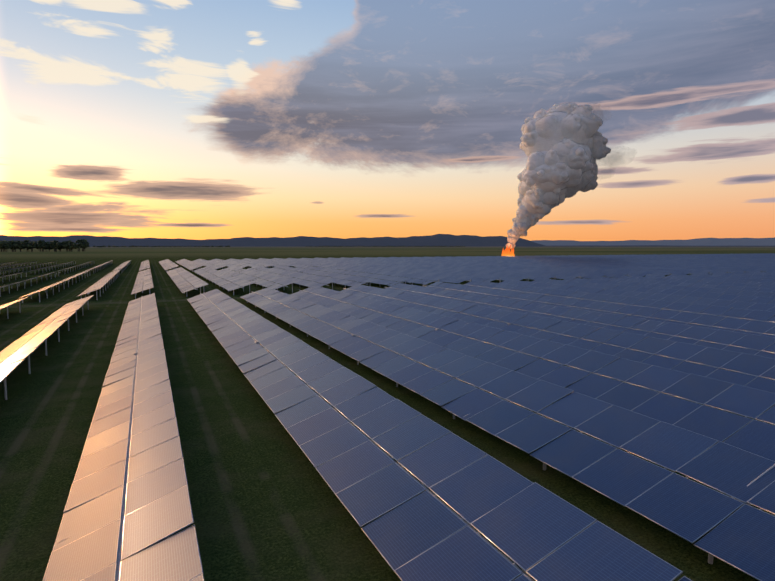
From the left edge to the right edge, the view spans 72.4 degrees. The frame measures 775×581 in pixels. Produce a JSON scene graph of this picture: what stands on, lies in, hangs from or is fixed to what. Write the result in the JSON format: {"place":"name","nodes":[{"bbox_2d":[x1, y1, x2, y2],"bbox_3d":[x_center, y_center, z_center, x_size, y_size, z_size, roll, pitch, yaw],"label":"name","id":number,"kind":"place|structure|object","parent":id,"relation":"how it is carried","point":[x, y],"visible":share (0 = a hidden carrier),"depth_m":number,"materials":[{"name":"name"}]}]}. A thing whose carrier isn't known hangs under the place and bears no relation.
{"place":"outdoors","nodes":[
{"label":"outdoors","id":0,"kind":"place"},
{"bbox_2d":[0,247,774,580],"bbox_3d":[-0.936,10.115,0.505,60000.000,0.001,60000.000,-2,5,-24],"label":"ground","id":1,"kind":"structure","parent":0,"point":[266,503],"depth_m":28.70,"materials":[{"name":"green plant"}]},
{"bbox_2d":[0,261,407,274],"bbox_3d":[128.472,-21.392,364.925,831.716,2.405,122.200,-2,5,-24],"label":"support posts","id":2,"kind":"object","parent":1,"relation":"on","point":[127,265],"visible":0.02,"depth_m":233.23,"materials":[{"name":"metal"}]},
{"bbox_2d":[0,239,464,251],"bbox_3d":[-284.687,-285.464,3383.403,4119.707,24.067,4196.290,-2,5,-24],"label":"trees","id":3,"kind":"object","parent":1,"relation":"on","point":[83,244],"visible":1,"depth_m":968.45,"materials":[{"name":"green plant"}]},
{"bbox_2d":[0,268,765,302],"bbox_3d":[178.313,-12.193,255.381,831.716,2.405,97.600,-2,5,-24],"label":"support posts","id":4,"kind":"object","parent":1,"relation":"on","point":[24,281],"visible":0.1,"depth_m":129.46,"materials":[{"name":"metal"}]},
{"bbox_2d":[0,258,774,297],"bbox_3d":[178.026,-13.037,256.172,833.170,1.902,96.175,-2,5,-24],"label":"solar panels","id":5,"kind":"object","parent":1,"relation":"on","point":[490,271],"visible":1,"depth_m":165.26,"materials":[{"name":"blue glass"}]},
{"bbox_2d":[0,253,774,272],"bbox_3d":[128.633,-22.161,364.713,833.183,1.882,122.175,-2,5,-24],"label":"solar panels","id":6,"kind":"object","parent":1,"relation":"on","point":[317,262],"visible":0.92,"depth_m":301.16,"materials":[{"name":"blue glass"}]},
{"bbox_2d":[0,277,774,580],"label":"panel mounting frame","id":7,"kind":"object","parent":1,"relation":"on","point":[710,559],"visible":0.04,"depth_m":23.98,"materials":[{"name":"metal"}]},
{"bbox_2d":[0,271,774,580],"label":"solar panels","id":8,"kind":"object","parent":7,"relation":"on","point":[535,531],"visible":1,"depth_m":25.92,"materials":[{"name":"blue glass"}]},
{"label":"inverter station","id":9,"kind":"object","parent":1,"relation":"on","visible":0},
{"bbox_2d":[501,245,514,255],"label":"flames","id":10,"kind":"object","parent":9,"relation":"on","point":[506,252],"visible":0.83,"depth_m":422.07,"materials":[{"name":"orange"}]},
{"bbox_2d":[506,102,636,248],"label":"smoke plume","id":11,"kind":"object","parent":10,"relation":"on","point":[563,147],"visible":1,"depth_m":400.86,"materials":[{"name":"grey"}]},
{"bbox_2d":[0,234,774,246],"bbox_3d":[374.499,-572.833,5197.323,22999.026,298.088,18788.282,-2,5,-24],"label":"hills","id":12,"kind":"structure","parent":0,"point":[445,240],"depth_m":10463.56,"materials":[{"name":"grey"}]},
{"bbox_2d":[0,0,774,240],"label":"sky","id":13,"kind":"structure","parent":0,"point":[169,119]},
{"bbox_2d":[532,237,774,245],"bbox_3d":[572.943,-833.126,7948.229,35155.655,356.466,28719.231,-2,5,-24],"label":"hills","id":14,"kind":"structure","parent":0,"point":[732,242],"depth_m":14787.74,"materials":[{"name":"grey"}]}
]}

